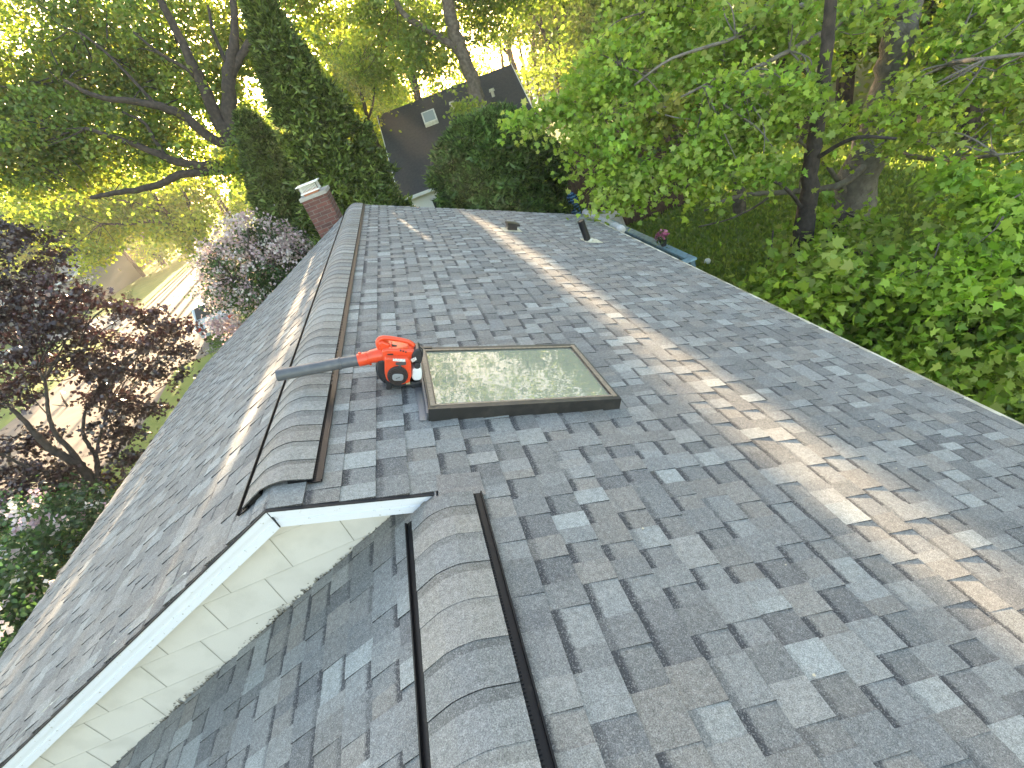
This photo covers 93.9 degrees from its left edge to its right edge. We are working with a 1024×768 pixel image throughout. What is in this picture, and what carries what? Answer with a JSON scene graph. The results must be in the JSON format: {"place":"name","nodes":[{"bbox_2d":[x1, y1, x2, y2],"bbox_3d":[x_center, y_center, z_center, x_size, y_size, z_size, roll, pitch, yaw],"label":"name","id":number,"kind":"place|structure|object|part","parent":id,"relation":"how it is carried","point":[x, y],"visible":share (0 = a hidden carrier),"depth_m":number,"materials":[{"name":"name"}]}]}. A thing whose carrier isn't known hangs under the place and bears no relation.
{"place":"outdoors","nodes":[
{"label":"outdoors","id":0,"kind":"place"},
{"bbox_2d":[3,465,126,623],"bbox_3d":[-8.775,3.099,9.859,1.392,1.967,6.399,-32,34,-17],"label":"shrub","id":1,"kind":"object","parent":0,"point":[115,487],"visible":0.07,"depth_m":8.62,"materials":[{"name":"green plant"}]},
{"bbox_2d":[0,305,138,360],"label":"path","id":2,"kind":"structure","parent":0,"point":[106,317],"depth_m":36.01,"materials":[{"name":"concrete"}]},
{"bbox_2d":[0,262,218,515],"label":"driveway","id":3,"kind":"structure","parent":0,"point":[178,288],"depth_m":21.34,"materials":[{"name":"beige concrete"}]},
{"bbox_2d":[179,301,257,357],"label":"road","id":4,"kind":"structure","parent":0,"point":[201,342],"depth_m":22.54,"materials":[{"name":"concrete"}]},
{"bbox_2d":[191,288,242,339],"bbox_3d":[-14.284,-3.632,23.446,1.797,1.500,4.520,-28,33,-11],"label":"parked car","id":5,"kind":"object","parent":4,"relation":"on","point":[197,313],"visible":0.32,"depth_m":22.00,"materials":[{"name":"silver metal"}]},
{"bbox_3d":[-14.387,-3.983,23.057,1.768,0.470,2.780,-28,33,-11],"label":"window","id":6,"kind":"part","parent":5,"relation":"part of","materials":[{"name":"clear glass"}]},
{"bbox_2d":[0,0,544,201],"label":"sky","id":7,"kind":"structure","parent":0,"point":[515,53],"materials":[{"name":"white"}]},
{"bbox_2d":[0,178,1023,767],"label":"house","id":8,"kind":"structure","parent":0,"point":[460,558],"depth_m":2.21,"materials":[{"name":"tile"}]},
{"bbox_2d":[275,335,422,389],"bbox_3d":[-0.894,-0.050,2.814,0.813,0.457,0.278,-23,32,-2],"label":"leaf blower","id":9,"kind":"object","parent":8,"relation":"on","point":[397,360],"visible":1,"depth_m":2.74,"materials":[{"name":"orange plastic"}]},
{"bbox_2d":[582,209,625,232],"bbox_3d":[1.770,-3.212,9.399,0.169,0.175,1.809,-23,32,-2],"label":"rolled awning","id":10,"kind":"object","parent":8,"relation":"attached to","point":[617,226],"visible":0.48,"depth_m":9.01,"materials":[{"name":"grey fabric"}]},
{"bbox_2d":[0,19,1023,511],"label":"ground","id":11,"kind":"structure","parent":0,"point":[146,289],"depth_m":18.55,"materials":[{"name":"green plant"}]},
{"bbox_2d":[37,388,68,406],"bbox_3d":[-20.101,0.746,20.594,1.088,1.281,0.540,-23,32,-2],"label":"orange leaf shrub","id":12,"kind":"object","parent":11,"relation":"on","point":[65,403],"visible":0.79,"depth_m":20.88,"materials":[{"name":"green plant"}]},
{"bbox_2d":[0,472,119,657],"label":"flowering shrub","id":13,"kind":"object","parent":11,"relation":"on","point":[25,540],"visible":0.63,"depth_m":8.01,"materials":[{"name":"green plant"}]},
{"bbox_2d":[0,246,141,338],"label":"street house","id":14,"kind":"structure","parent":11,"relation":"on","point":[119,280],"depth_m":46.87,"materials":[{"name":"grey"}]},
{"bbox_2d":[77,276,107,302],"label":"white flowering bush","id":15,"kind":"object","parent":11,"relation":"on","point":[86,280],"visible":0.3,"depth_m":41.09,"materials":[{"name":"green plant"}]},
{"bbox_2d":[0,215,210,531],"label":"japanese maple","id":16,"kind":"object","parent":11,"relation":"on","point":[46,321],"visible":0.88,"depth_m":11.24,"materials":[{"name":"purple plant"}]},
{"bbox_2d":[0,150,246,296],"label":"linden tree","id":17,"kind":"object","parent":11,"relation":"on","point":[196,220],"visible":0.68,"depth_m":27.04,"materials":[{"name":"green plant"}]},
{"bbox_2d":[120,289,138,309],"bbox_3d":[-29.828,-6.038,36.908,2.191,1.890,2.497,-23,32,-2],"label":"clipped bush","id":18,"kind":"object","parent":11,"relation":"on","point":[128,296],"visible":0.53,"depth_m":36.63,"materials":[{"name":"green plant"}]},
{"bbox_2d":[127,232,154,268],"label":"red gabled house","id":19,"kind":"structure","parent":11,"relation":"on","point":[140,257],"depth_m":59.87,"materials":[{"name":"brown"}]},
{"bbox_2d":[0,0,373,249],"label":"maple tree","id":20,"kind":"object","parent":11,"relation":"on","point":[64,97],"visible":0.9,"depth_m":15.48,"materials":[{"name":"green plant"}]},
{"bbox_2d":[202,330,232,355],"bbox_3d":[-11.889,-1.780,19.861,1.356,1.411,1.677,2,39,32],"label":"shrub","id":21,"kind":"object","parent":11,"relation":"on","point":[216,342],"visible":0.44,"depth_m":19.64,"materials":[{"name":"green plant"}]},
{"bbox_2d":[173,205,315,344],"bbox_3d":[-6.391,-1.996,12.977,2.929,5.364,3.998,9,43,39],"label":"crab apple tree","id":22,"kind":"object","parent":11,"relation":"on","point":[247,285],"visible":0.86,"depth_m":11.99,"materials":[{"name":"pink plant"}]},
{"bbox_2d":[230,106,308,294],"bbox_3d":[-6.220,-4.472,14.649,5.360,7.331,5.469,-23,32,-2],"label":"cypress tree","id":23,"kind":"object","parent":11,"relation":"on","point":[263,164],"visible":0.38,"depth_m":13.04,"materials":[{"name":"green plant"}]},
{"bbox_2d":[236,0,419,246],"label":"cypress tree","id":24,"kind":"object","parent":11,"relation":"on","point":[309,106],"visible":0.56,"depth_m":11.06,"materials":[{"name":"green plant"}]},
{"bbox_2d":[299,10,412,181],"bbox_3d":[-8.443,-15.162,28.115,6.235,11.587,8.993,-10,34,17],"label":"young tree","id":25,"kind":"object","parent":11,"relation":"on","point":[363,104],"visible":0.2,"depth_m":25.77,"materials":[{"name":"green plant"}]},
{"bbox_2d":[309,0,485,131],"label":"maple tree","id":26,"kind":"object","parent":11,"relation":"on","point":[416,93],"visible":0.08,"depth_m":40.42,"materials":[{"name":"yellow plant"}]},
{"bbox_2d":[304,0,586,132],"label":"oak tree","id":27,"kind":"object","parent":11,"relation":"on","point":[410,31],"visible":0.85,"depth_m":20.21,"materials":[{"name":"green plant"}]},
{"bbox_2d":[377,64,545,207],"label":"neighbour house","id":28,"kind":"structure","parent":11,"relation":"on","point":[423,125],"depth_m":25.90,"materials":[{"name":"grey"}]},
{"bbox_2d":[430,197,436,207],"bbox_3d":[-3.602,-9.385,25.029,1.100,1.000,0.060,-20,32,3],"label":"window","id":29,"kind":"structure","parent":28,"relation":"in","point":[433,202],"depth_m":24.92,"materials":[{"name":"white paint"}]},
{"bbox_2d":[463,6,528,83],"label":"tall tree","id":30,"kind":"object","parent":11,"relation":"on","point":[509,53],"visible":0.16,"depth_m":47.94,"materials":[{"name":"green plant"}]},
{"bbox_2d":[421,97,585,213],"bbox_3d":[-0.165,-4.607,13.107,4.602,5.559,4.379,-23,32,-2],"label":"arborvitae","id":31,"kind":"object","parent":11,"relation":"on","point":[473,168],"visible":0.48,"depth_m":11.35,"materials":[{"name":"green plant"}]},
{"bbox_2d":[0,0,1023,281],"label":"woods","id":32,"kind":"object","parent":11,"relation":"on","point":[568,38],"visible":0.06,"depth_m":35.92,"materials":[{"name":"green plant"}]},
{"bbox_2d":[0,0,1023,279],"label":"woodland trunks","id":33,"kind":"object","parent":11,"relation":"on","point":[846,94],"visible":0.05,"depth_m":17.50,"materials":[{"name":"brown plant"}]},
{"bbox_2d":[507,14,532,104],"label":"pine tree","id":34,"kind":"object","parent":11,"relation":"on","point":[527,83],"visible":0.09,"depth_m":50.02,"materials":[{"name":"green plant"}]},
{"bbox_2d":[502,7,550,128],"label":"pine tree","id":35,"kind":"object","parent":11,"relation":"on","point":[533,44],"visible":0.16,"depth_m":42.96,"materials":[{"name":"green plant"}]},
{"bbox_2d":[499,2,573,129],"bbox_3d":[4.002,-28.840,39.511,11.756,14.049,9.535,-23,32,-2],"label":"tall tree","id":36,"kind":"object","parent":11,"relation":"on","point":[542,31],"visible":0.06,"depth_m":37.44,"materials":[{"name":"green plant"}]},
{"bbox_2d":[493,0,756,246],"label":"maple tree","id":37,"kind":"object","parent":11,"relation":"on","point":[620,74],"visible":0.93,"depth_m":9.28,"materials":[{"name":"green plant"}]},
{"bbox_2d":[563,113,689,225],"bbox_3d":[1.975,-6.407,16.427,8.403,3.370,0.125,-21,32,1],"label":"bush","id":38,"kind":"object","parent":11,"relation":"on","point":[661,206],"visible":0.06,"depth_m":16.47,"materials":[{"name":"green plant"}]},
{"bbox_2d":[584,208,696,266],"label":"deck","id":39,"kind":"structure","parent":11,"relation":"on","point":[669,250],"depth_m":9.66,"materials":[{"name":"blue wood"}]},
{"bbox_2d":[567,192,581,213],"bbox_3d":[1.740,-4.077,12.437,0.520,1.890,0.520,-23,32,-2],"label":"patio umbrella","id":40,"kind":"object","parent":39,"relation":"on","point":[572,196],"visible":0.33,"depth_m":12.00,"materials":[{"name":"blue fabric"}]},
{"bbox_2d":[600,210,625,225],"bbox_3d":[2.346,-3.842,12.443,1.260,1.140,0.840,-23,32,-2],"label":"covered grill","id":41,"kind":"object","parent":39,"relation":"on","point":[619,219],"visible":0.14,"depth_m":11.99,"materials":[{"name":"grey fabric"}]},
{"bbox_2d":[654,229,669,247],"bbox_3d":[3.005,-2.913,9.556,0.317,0.336,0.332,-9,34,19],"label":"flower pot","id":42,"kind":"object","parent":39,"relation":"on","point":[660,235],"visible":1,"depth_m":9.52,"materials":[{"name":"pink"}]},
{"bbox_2d":[704,258,710,263],"bbox_3d":[5.272,-3.306,12.895,0.180,0.178,0.144,-23,32,-2],"label":"ball","id":43,"kind":"object","parent":11,"relation":"on","point":[707,260],"visible":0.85,"depth_m":12.84,"materials":[{"name":"white plastic"}]},
{"bbox_2d":[683,108,776,179],"bbox_3d":[7.679,-9.026,18.248,4.251,3.431,4.350,-10,34,17],"label":"bush","id":44,"kind":"object","parent":11,"relation":"on","point":[705,141],"visible":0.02,"depth_m":17.91,"materials":[{"name":"green plant"}]},
{"bbox_2d":[571,80,1023,423],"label":"grass","id":45,"kind":"structure","parent":11,"relation":"on","point":[743,224],"depth_m":13.71,"materials":[{"name":"green plant"}]},
{"bbox_2d":[634,0,1023,233],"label":"oak tree","id":46,"kind":"object","parent":11,"relation":"on","point":[898,82],"visible":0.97,"depth_m":8.32,"materials":[{"name":"green plant"}]},
{"bbox_2d":[732,210,944,351],"bbox_3d":[5.779,-1.440,8.674,4.112,3.283,3.837,-23,32,-2],"label":"bush","id":47,"kind":"object","parent":11,"relation":"on","point":[829,267],"visible":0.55,"depth_m":7.82,"materials":[{"name":"green plant"}]},
{"bbox_2d":[726,0,951,373],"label":"maple tree","id":48,"kind":"object","parent":11,"relation":"on","point":[807,202],"visible":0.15,"depth_m":8.92,"materials":[{"name":"green plant"}]},
{"bbox_2d":[817,216,1023,414],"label":"bush","id":49,"kind":"object","parent":11,"relation":"on","point":[944,366],"visible":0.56,"depth_m":6.48,"materials":[{"name":"green plant"}]},
{"bbox_2d":[858,151,1023,394],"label":"maple tree","id":50,"kind":"object","parent":11,"relation":"on","point":[1001,198],"visible":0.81,"depth_m":6.70,"materials":[{"name":"green plant"}]},
{"bbox_2d":[522,66,643,109],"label":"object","id":51,"kind":"structure","parent":0,"point":[530,82],"depth_m":53.39,"materials":[{"name":"beige"}]}
]}

